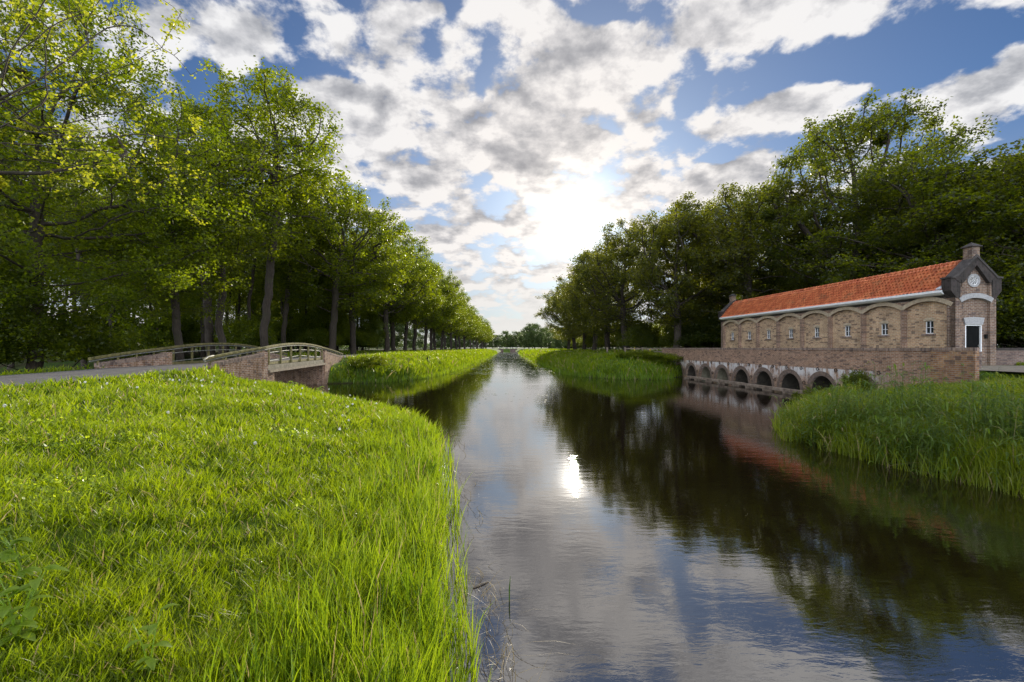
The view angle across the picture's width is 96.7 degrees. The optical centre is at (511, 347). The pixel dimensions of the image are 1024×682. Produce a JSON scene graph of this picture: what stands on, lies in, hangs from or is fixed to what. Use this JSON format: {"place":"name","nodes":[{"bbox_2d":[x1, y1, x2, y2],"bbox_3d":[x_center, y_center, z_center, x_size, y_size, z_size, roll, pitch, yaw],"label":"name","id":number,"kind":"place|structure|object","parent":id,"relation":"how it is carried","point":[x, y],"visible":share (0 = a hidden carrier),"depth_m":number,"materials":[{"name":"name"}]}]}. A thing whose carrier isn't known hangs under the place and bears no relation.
{"place":"outdoors","nodes":[
{"label":"outdoors","id":0,"kind":"place"},
{"bbox_2d":[0,353,374,385],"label":"road","id":1,"kind":"structure","parent":0,"point":[20,379],"depth_m":16.76,"materials":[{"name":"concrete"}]},
{"bbox_2d":[0,348,1023,681],"bbox_3d":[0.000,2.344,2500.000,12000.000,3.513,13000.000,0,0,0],"label":"ground","id":2,"kind":"structure","parent":0,"point":[50,364],"depth_m":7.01,"materials":[{"name":"green plant"}]},
{"bbox_2d":[0,526,41,589],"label":"weed plant","id":3,"kind":"object","parent":2,"relation":"on","point":[6,555],"visible":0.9,"depth_m":3.46,"materials":[{"name":"green plant"}]},
{"bbox_2d":[0,181,66,368],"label":"forest tree","id":4,"kind":"object","parent":2,"relation":"on","point":[13,364],"visible":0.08,"depth_m":37.18,"materials":[{"name":"green plant"}]},
{"bbox_2d":[0,241,68,364],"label":"shrub","id":5,"kind":"object","parent":2,"relation":"on","point":[14,308],"visible":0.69,"depth_m":20.26,"materials":[{"name":"green plant"}]},
{"bbox_2d":[0,564,69,645],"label":"weed plant","id":6,"kind":"object","parent":2,"relation":"on","point":[30,613],"visible":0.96,"depth_m":2.94,"materials":[{"name":"green plant"}]},
{"bbox_2d":[0,104,113,263],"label":"forest tree","id":7,"kind":"object","parent":2,"relation":"on","point":[44,140],"visible":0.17,"depth_m":22.62,"materials":[{"name":"green plant"}]},
{"bbox_2d":[0,93,115,355],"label":"forest tree","id":8,"kind":"object","parent":2,"relation":"on","point":[29,105],"visible":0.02,"depth_m":40.35,"materials":[{"name":"green plant"}]},
{"bbox_2d":[4,179,121,310],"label":"forest tree","id":9,"kind":"object","parent":2,"relation":"on","point":[68,260],"visible":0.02,"depth_m":40.04,"materials":[{"name":"green plant"}]},
{"bbox_2d":[0,117,141,368],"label":"forest tree","id":10,"kind":"object","parent":2,"relation":"on","point":[82,361],"visible":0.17,"depth_m":36.69,"materials":[{"name":"green plant"}]},
{"bbox_2d":[0,291,151,372],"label":"shrub","id":11,"kind":"object","parent":2,"relation":"on","point":[79,346],"visible":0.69,"depth_m":22.74,"materials":[{"name":"green plant"}]},
{"bbox_2d":[49,304,145,344],"bbox_3d":[-37.673,-1.474,41.367,7.275,5.990,8.572,0,0,-35],"label":"shrub","id":12,"kind":"object","parent":2,"relation":"on","point":[107,325],"visible":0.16,"depth_m":40.94,"materials":[{"name":"green plant"}]},
{"bbox_2d":[46,164,164,359],"bbox_3d":[-34.792,-7.550,40.329,10.370,18.141,10.370,0,0,21],"label":"forest tree","id":13,"kind":"object","parent":2,"relation":"on","point":[110,322],"visible":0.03,"depth_m":38.79,"materials":[{"name":"green plant"}]},
{"bbox_2d":[0,0,213,235],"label":"maple tree","id":14,"kind":"object","parent":2,"relation":"on","point":[20,72],"visible":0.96,"depth_m":15.65,"materials":[{"name":"green plant"}]},
{"bbox_2d":[0,0,258,371],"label":"oak tree","id":15,"kind":"object","parent":2,"relation":"on","point":[34,208],"visible":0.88,"depth_m":22.07,"materials":[{"name":"green plant"}]},
{"bbox_2d":[84,226,199,354],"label":"young tree","id":16,"kind":"object","parent":2,"relation":"on","point":[127,315],"visible":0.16,"depth_m":37.32,"materials":[{"name":"green plant"}]},
{"bbox_2d":[108,321,185,354],"bbox_3d":[-30.823,-0.446,38.519,5.959,4.164,5.057,0,0,-2],"label":"shrub","id":17,"kind":"object","parent":2,"relation":"on","point":[139,328],"visible":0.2,"depth_m":37.92,"materials":[{"name":"green plant"}]},
{"bbox_2d":[97,240,199,353],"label":"young tree","id":18,"kind":"object","parent":2,"relation":"on","point":[157,329],"visible":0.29,"depth_m":37.42,"materials":[{"name":"green plant"}]},
{"bbox_2d":[122,603,178,680],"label":"weed plant","id":19,"kind":"object","parent":2,"relation":"on","point":[150,662],"visible":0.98,"depth_m":2.95,"materials":[{"name":"green plant"}]},
{"bbox_2d":[118,327,187,354],"bbox_3d":[-29.474,-0.016,37.432,5.048,3.528,4.285,0,0,-7],"label":"shrub","id":20,"kind":"object","parent":2,"relation":"on","point":[153,343],"visible":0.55,"depth_m":37.02,"materials":[{"name":"green plant"}]},
{"bbox_2d":[55,141,290,361],"bbox_3d":[-20.194,-4.131,28.488,9.871,17.218,9.382,0,0,7],"label":"oak tree","id":21,"kind":"object","parent":2,"relation":"on","point":[176,310],"visible":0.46,"depth_m":27.76,"materials":[{"name":"green plant"}]},
{"bbox_2d":[161,318,217,356],"bbox_3d":[-29.373,-0.831,41.176,6.175,4.315,5.240,0,0,-39],"label":"shrub","id":22,"kind":"object","parent":2,"relation":"on","point":[195,339],"visible":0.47,"depth_m":40.60,"materials":[{"name":"green plant"}]},
{"bbox_2d":[96,94,307,359],"bbox_3d":[-24.486,-9.248,38.078,14.249,22.125,13.544,0,0,-20],"label":"forest tree","id":23,"kind":"object","parent":2,"relation":"on","point":[209,329],"visible":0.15,"depth_m":36.70,"materials":[{"name":"green plant"}]},
{"bbox_2d":[180,273,238,342],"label":"young tree","id":24,"kind":"object","parent":2,"relation":"on","point":[200,332],"visible":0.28,"depth_m":40.08,"materials":[{"name":"green plant"}]},
{"bbox_2d":[106,99,313,359],"bbox_3d":[-20.612,-6.180,31.240,11.160,21.694,11.160,0,0,36],"label":"oak tree","id":25,"kind":"object","parent":2,"relation":"on","point":[219,331],"visible":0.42,"depth_m":31.47,"materials":[{"name":"green plant"}]},
{"bbox_2d":[153,178,271,358],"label":"forest tree","id":26,"kind":"object","parent":2,"relation":"on","point":[203,353],"visible":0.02,"depth_m":39.82,"materials":[{"name":"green plant"}]},
{"bbox_2d":[88,343,342,384],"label":"road bridge","id":27,"kind":"structure","parent":2,"relation":"on","point":[258,365],"depth_m":24.05,"materials":[{"name":"brick"}]},
{"bbox_2d":[0,414,433,670],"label":"ground herbs","id":28,"kind":"object","parent":2,"relation":"on","point":[84,477],"visible":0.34,"depth_m":5.47,"materials":[{"name":"green plant"}]},
{"bbox_2d":[194,251,273,352],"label":"forest tree","id":29,"kind":"object","parent":2,"relation":"on","point":[226,313],"visible":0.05,"depth_m":55.79,"materials":[{"name":"green plant"}]},
{"bbox_2d":[214,258,264,350],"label":"forest tree","id":30,"kind":"object","parent":2,"relation":"on","point":[239,299],"visible":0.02,"depth_m":64.82,"materials":[{"name":"green plant"}]},
{"bbox_2d":[211,311,279,354],"bbox_3d":[-22.875,-0.767,39.371,5.765,4.747,6.793,0,0,-40],"label":"shrub","id":31,"kind":"object","parent":2,"relation":"on","point":[248,334],"visible":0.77,"depth_m":38.09,"materials":[{"name":"green plant"}]},
{"bbox_2d":[230,271,279,319],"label":"forest tree","id":32,"kind":"object","parent":2,"relation":"on","point":[242,300],"visible":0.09,"depth_m":67.48,"materials":[{"name":"green plant"}]},
{"bbox_2d":[215,191,302,353],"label":"forest tree","id":33,"kind":"object","parent":2,"relation":"on","point":[252,279],"visible":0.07,"depth_m":49.06,"materials":[{"name":"green plant"}]},
{"bbox_2d":[172,55,350,351],"bbox_3d":[-20.524,-10.676,38.072,13.031,25.305,13.710,0,0,-21],"label":"oak tree","id":34,"kind":"object","parent":2,"relation":"on","point":[282,98],"visible":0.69,"depth_m":36.49,"materials":[{"name":"green plant"}]},
{"bbox_2d":[243,294,283,331],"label":"young tree","id":35,"kind":"object","parent":2,"relation":"on","point":[253,304],"visible":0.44,"depth_m":54.97,"materials":[{"name":"green plant"}]},
{"bbox_2d":[70,336,458,349],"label":"distant wood","id":36,"kind":"object","parent":2,"relation":"on","point":[345,347],"visible":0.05,"depth_m":296.75,"materials":[{"name":"green plant"}]},
{"bbox_2d":[235,253,295,320],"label":"forest tree","id":37,"kind":"object","parent":2,"relation":"on","point":[275,288],"visible":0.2,"depth_m":57.43,"materials":[{"name":"green plant"}]},
{"bbox_2d":[231,165,341,351],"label":"forest tree","id":38,"kind":"object","parent":2,"relation":"on","point":[285,319],"visible":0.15,"depth_m":50.60,"materials":[{"name":"green plant"}]},
{"bbox_2d":[269,318,326,352],"bbox_3d":[-26.487,-1.365,56.637,7.694,5.377,6.530,0,0,-15],"label":"shrub","id":39,"kind":"object","parent":2,"relation":"on","point":[293,331],"visible":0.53,"depth_m":55.88,"materials":[{"name":"green plant"}]},
{"bbox_2d":[277,269,318,325],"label":"young tree","id":40,"kind":"object","parent":2,"relation":"on","point":[290,313],"visible":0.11,"depth_m":63.23,"materials":[{"name":"green plant"}]},
{"bbox_2d":[293,327,341,350],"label":"shrub","id":41,"kind":"object","parent":2,"relation":"on","point":[318,337],"visible":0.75,"depth_m":52.31,"materials":[{"name":"green plant"}]},
{"bbox_2d":[296,286,349,347],"bbox_3d":[-23.284,-3.542,58.130,8.028,9.578,6.852,0,0,-23],"label":"shrub","id":42,"kind":"object","parent":2,"relation":"on","point":[318,322],"visible":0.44,"depth_m":57.43,"materials":[{"name":"green plant"}]},
{"bbox_2d":[156,387,493,681],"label":"sedge","id":43,"kind":"object","parent":2,"relation":"on","point":[402,657],"visible":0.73,"depth_m":4.13,"materials":[{"name":"green plant"}]},
{"bbox_2d":[243,175,419,353],"bbox_3d":[-19.656,-9.065,51.269,18.946,21.048,19.374,0,0,-26],"label":"oak tree","id":44,"kind":"object","parent":2,"relation":"on","point":[376,229],"visible":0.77,"depth_m":50.57,"materials":[{"name":"green plant"}]},
{"bbox_2d":[319,309,357,345],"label":"shrub","id":45,"kind":"object","parent":2,"relation":"on","point":[345,335],"visible":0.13,"depth_m":61.31,"materials":[{"name":"green plant"}]},
{"bbox_2d":[283,191,414,353],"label":"oak tree","id":46,"kind":"object","parent":2,"relation":"on","point":[352,312],"visible":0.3,"depth_m":54.61,"materials":[{"name":"green plant"}]},
{"bbox_2d":[342,331,377,349],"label":"shrub","id":47,"kind":"object","parent":2,"relation":"on","point":[370,342],"visible":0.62,"depth_m":66.58,"materials":[{"name":"green plant"}]},
{"bbox_2d":[346,354,393,371],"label":"shrub","id":48,"kind":"object","parent":2,"relation":"on","point":[375,360],"visible":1,"depth_m":37.15,"materials":[{"name":"green plant"}]},
{"bbox_2d":[356,307,389,349],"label":"shrub","id":49,"kind":"object","parent":2,"relation":"on","point":[376,325],"visible":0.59,"depth_m":71.71,"materials":[{"name":"green plant"}]},
{"bbox_2d":[334,222,442,351],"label":"oak tree","id":50,"kind":"object","parent":2,"relation":"on","point":[409,300],"visible":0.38,"depth_m":72.73,"materials":[{"name":"green plant"}]},
{"bbox_2d":[373,320,413,347],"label":"forest tree","id":51,"kind":"object","parent":2,"relation":"on","point":[399,331],"visible":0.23,"depth_m":149.21,"materials":[{"name":"green plant"}]},
{"bbox_2d":[359,249,446,350],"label":"oak tree","id":52,"kind":"object","parent":2,"relation":"on","point":[392,319],"visible":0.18,"depth_m":80.57,"materials":[{"name":"green plant"}]},
{"bbox_2d":[371,246,453,350],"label":"oak tree","id":53,"kind":"object","parent":2,"relation":"on","point":[426,310],"visible":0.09,"depth_m":89.33,"materials":[{"name":"green plant"}]},
{"bbox_2d":[403,327,424,347],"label":"forest tree","id":54,"kind":"object","parent":2,"relation":"on","point":[420,340],"visible":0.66,"depth_m":284.42,"materials":[{"name":"green plant"}]},
{"bbox_2d":[400,262,451,350],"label":"oak tree","id":55,"kind":"object","parent":2,"relation":"on","point":[436,317],"visible":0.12,"depth_m":97.88,"materials":[{"name":"green plant"}]},
{"bbox_2d":[400,259,465,350],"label":"oak tree","id":56,"kind":"object","parent":2,"relation":"on","point":[451,308],"visible":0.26,"depth_m":106.25,"materials":[{"name":"green plant"}]},
{"bbox_2d":[408,280,466,349],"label":"oak tree","id":57,"kind":"object","parent":2,"relation":"on","point":[430,336],"visible":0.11,"depth_m":115.01,"materials":[{"name":"green plant"}]},
{"bbox_2d":[427,333,453,347],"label":"forest tree","id":58,"kind":"object","parent":2,"relation":"on","point":[438,341],"visible":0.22,"depth_m":290.47,"materials":[{"name":"green plant"}]},
{"bbox_2d":[417,296,467,349],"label":"oak tree","id":59,"kind":"object","parent":2,"relation":"on","point":[438,330],"visible":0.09,"depth_m":122.90,"materials":[{"name":"green plant"}]},
{"bbox_2d":[428,281,474,349],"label":"oak tree","id":60,"kind":"object","parent":2,"relation":"on","point":[467,314],"visible":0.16,"depth_m":131.82,"materials":[{"name":"green plant"}]},
{"bbox_2d":[436,300,477,349],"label":"oak tree","id":61,"kind":"object","parent":2,"relation":"on","point":[459,330],"visible":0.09,"depth_m":158.29,"materials":[{"name":"green plant"}]},
{"bbox_2d":[437,308,481,349],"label":"oak tree","id":62,"kind":"object","parent":2,"relation":"on","point":[466,333],"visible":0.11,"depth_m":170.42,"materials":[{"name":"green plant"}]},
{"bbox_2d":[499,330,515,347],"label":"distant tree","id":63,"kind":"object","parent":2,"relation":"on","point":[505,341],"visible":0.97,"depth_m":453.06,"materials":[{"name":"green plant"}]},
{"bbox_2d":[352,351,673,383],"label":"sedge","id":64,"kind":"object","parent":2,"relation":"on","point":[457,367],"visible":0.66,"depth_m":42.17,"materials":[{"name":"green plant"}]},
{"bbox_2d":[517,324,539,348],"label":"distant tree","id":65,"kind":"object","parent":2,"relation":"on","point":[531,338],"visible":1,"depth_m":328.05,"materials":[{"name":"green plant"}]},
{"bbox_2d":[526,323,545,348],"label":"distant tree","id":66,"kind":"object","parent":2,"relation":"on","point":[540,341],"visible":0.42,"depth_m":340.65,"materials":[{"name":"green plant"}]},
{"bbox_2d":[534,292,592,349],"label":"oak tree","id":67,"kind":"object","parent":2,"relation":"on","point":[554,318],"visible":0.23,"depth_m":118.72,"materials":[{"name":"green plant"}]},
{"bbox_2d":[545,295,587,348],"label":"oak tree","id":68,"kind":"object","parent":2,"relation":"on","point":[568,339],"visible":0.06,"depth_m":136.87,"materials":[{"name":"green plant"}]},
{"bbox_2d":[543,274,616,349],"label":"oak tree","id":69,"kind":"object","parent":2,"relation":"on","point":[563,318],"visible":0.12,"depth_m":104.06,"materials":[{"name":"green plant"}]},
{"bbox_2d":[557,264,639,349],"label":"oak tree","id":70,"kind":"object","parent":2,"relation":"on","point":[584,319],"visible":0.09,"depth_m":90.84,"materials":[{"name":"green plant"}]},
{"bbox_2d":[553,242,647,349],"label":"oak tree","id":71,"kind":"object","parent":2,"relation":"on","point":[574,297],"visible":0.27,"depth_m":78.07,"materials":[{"name":"green plant"}]},
{"bbox_2d":[596,325,620,349],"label":"shrub","id":72,"kind":"object","parent":2,"relation":"on","point":[613,338],"visible":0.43,"depth_m":87.26,"materials":[{"name":"green plant"}]},
{"bbox_2d":[555,217,676,350],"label":"oak tree","id":73,"kind":"object","parent":2,"relation":"on","point":[586,268],"visible":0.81,"depth_m":65.39,"materials":[{"name":"green plant"}]},
{"bbox_2d":[616,326,653,350],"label":"shrub","id":74,"kind":"object","parent":2,"relation":"on","point":[635,335],"visible":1,"depth_m":59.25,"materials":[{"name":"green plant"}]},
{"bbox_2d":[614,349,662,357],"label":"shrub","id":75,"kind":"object","parent":2,"relation":"on","point":[638,353],"visible":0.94,"depth_m":44.30,"materials":[{"name":"green plant"}]},
{"bbox_2d":[615,317,664,349],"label":"shrub","id":76,"kind":"object","parent":2,"relation":"on","point":[646,327],"visible":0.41,"depth_m":65.32,"materials":[{"name":"green plant"}]},
{"bbox_2d":[635,352,683,364],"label":"shrub","id":77,"kind":"object","parent":2,"relation":"on","point":[666,357],"visible":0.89,"depth_m":43.93,"materials":[{"name":"green plant"}]},
{"bbox_2d":[656,320,707,347],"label":"shrub","id":78,"kind":"object","parent":2,"relation":"on","point":[687,335],"visible":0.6,"depth_m":55.47,"materials":[{"name":"green plant"}]},
{"bbox_2d":[615,201,754,347],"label":"oak tree","id":79,"kind":"object","parent":2,"relation":"on","point":[671,267],"visible":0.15,"depth_m":59.79,"materials":[{"name":"green plant"}]},
{"bbox_2d":[615,191,759,347],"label":"oak tree","id":80,"kind":"object","parent":2,"relation":"on","point":[686,215],"visible":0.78,"depth_m":53.40,"materials":[{"name":"green plant"}]},
{"bbox_2d":[681,306,722,347],"bbox_3d":[24.409,-1.802,54.263,7.927,6.687,7.874,0,0,5],"label":"shrub","id":81,"kind":"object","parent":2,"relation":"on","point":[705,335],"visible":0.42,"depth_m":53.58,"materials":[{"name":"green plant"}]},
{"bbox_2d":[672,167,832,327],"bbox_3d":[27.109,-9.197,51.977,15.362,21.585,18.792,0,0,42],"label":"oak tree","id":82,"kind":"object","parent":2,"relation":"on","point":[748,289],"visible":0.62,"depth_m":50.37,"materials":[{"name":"green plant"}]},
{"bbox_2d":[687,178,830,319],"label":"broadleaf tree","id":83,"kind":"object","parent":2,"relation":"on","point":[736,204],"visible":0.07,"depth_m":56.58,"materials":[{"name":"green plant"}]},
{"bbox_2d":[662,347,981,391],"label":"culvert wall","id":84,"kind":"structure","parent":2,"relation":"on","point":[795,368],"depth_m":26.43,"materials":[{"name":"brick"}]},
{"bbox_2d":[782,177,911,288],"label":"broadleaf tree","id":85,"kind":"object","parent":2,"relation":"on","point":[825,223],"visible":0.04,"depth_m":50.57,"materials":[{"name":"green plant"}]},
{"bbox_2d":[841,365,873,391],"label":"shrub","id":86,"kind":"object","parent":2,"relation":"on","point":[853,377],"visible":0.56,"depth_m":22.77,"materials":[{"name":"green plant"}]},
{"bbox_2d":[718,242,1003,365],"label":"brick pump house","id":87,"kind":"structure","parent":2,"relation":"on","point":[947,304],"depth_m":28.56,"materials":[{"name":"brown brick"}]},
{"bbox_2d":[966,326,978,346],"bbox_3d":[24.635,-0.150,24.366,0.850,2.060,0.102,0,0,-4],"label":"door","id":88,"kind":"structure","parent":87,"relation":"in","point":[972,332],"depth_m":24.38,"materials":[{"name":"paint"}]},
{"bbox_2d":[740,86,1000,289],"bbox_3d":[34.256,-11.386,45.488,20.141,26.080,20.427,0,0,33],"label":"oak tree","id":89,"kind":"object","parent":2,"relation":"on","point":[818,138],"visible":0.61,"depth_m":43.23,"materials":[{"name":"green plant"}]},
{"bbox_2d":[767,384,1023,498],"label":"sedge","id":90,"kind":"object","parent":2,"relation":"on","point":[1005,471],"visible":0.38,"depth_m":10.10,"materials":[{"name":"green plant"}]},
{"bbox_2d":[769,360,1023,494],"bbox_3d":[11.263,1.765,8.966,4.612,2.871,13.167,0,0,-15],"label":"reeds","id":91,"kind":"object","parent":2,"relation":"on","point":[1000,421],"visible":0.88,"depth_m":11.01,"materials":[{"name":"green plant"}]},
{"bbox_2d":[793,140,1023,340],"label":"broadleaf tree","id":92,"kind":"object","parent":2,"relation":"on","point":[917,208],"visible":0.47,"depth_m":34.49,"materials":[{"name":"green plant"}]},
{"bbox_2d":[794,362,1023,488],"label":"grass","id":93,"kind":"structure","parent":2,"relation":"on","point":[1009,387],"depth_m":13.37,"materials":[{"name":"green plant"}]},
{"bbox_2d":[825,167,999,274],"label":"broadleaf tree","id":94,"kind":"object","parent":2,"relation":"on","point":[878,272],"visible":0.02,"depth_m":45.59,"materials":[{"name":"green plant"}]},
{"bbox_2d":[890,137,1023,344],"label":"broadleaf tree","id":95,"kind":"object","parent":2,"relation":"on","point":[991,218],"visible":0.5,"depth_m":30.52,"materials":[{"name":"green plant"}]},
{"bbox_2d":[914,148,1023,339],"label":"broadleaf tree","id":96,"kind":"object","parent":2,"relation":"on","point":[1019,151],"visible":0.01,"depth_m":36.51,"materials":[{"name":"green plant"}]},
{"bbox_2d":[925,143,1023,315],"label":"broadleaf tree","id":97,"kind":"object","parent":2,"relation":"on","point":[1003,156],"visible":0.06,"depth_m":32.67,"materials":[{"name":"green plant"}]},
{"bbox_2d":[996,275,1023,347],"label":"shrub","id":98,"kind":"object","parent":2,"relation":"on","point":[1002,315],"visible":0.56,"depth_m":27.52,"materials":[{"name":"green plant"}]},
{"bbox_2d":[996,348,1023,364],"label":"brick wall","id":99,"kind":"structure","parent":2,"relation":"on","point":[1008,356],"depth_m":24.41,"materials":[{"name":"brown brick"}]},
{"bbox_2d":[0,0,1023,347],"label":"sky","id":100,"kind":"structure","parent":0,"point":[505,133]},
{"bbox_2d":[298,351,1023,681],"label":"water","id":101,"kind":"structure","parent":0,"point":[678,529],"depth_m":6.51,"materials":[{"name":"black liquid"}]},
{"bbox_2d":[684,376,744,385],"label":"timber beam","id":102,"kind":"structure","parent":101,"relation":"in","point":[733,383],"depth_m":35.99,"materials":[{"name":"wood"}]},
{"bbox_2d":[414,426,1019,681],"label":"dead sedge","id":103,"kind":"object","parent":101,"relation":"on","point":[525,611],"visible":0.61,"depth_m":4.64,"materials":[{"name":"plant"}]},
{"bbox_2d":[745,383,810,393],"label":"timber beam","id":104,"kind":"structure","parent":101,"relation":"in","point":[770,388],"depth_m":29.27,"materials":[{"name":"wood"}]},
{"bbox_2d":[979,366,1023,371],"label":"path","id":105,"kind":"structure","parent":0,"point":[1006,368],"depth_m":20.18,"materials":[{"name":"grey concrete"}]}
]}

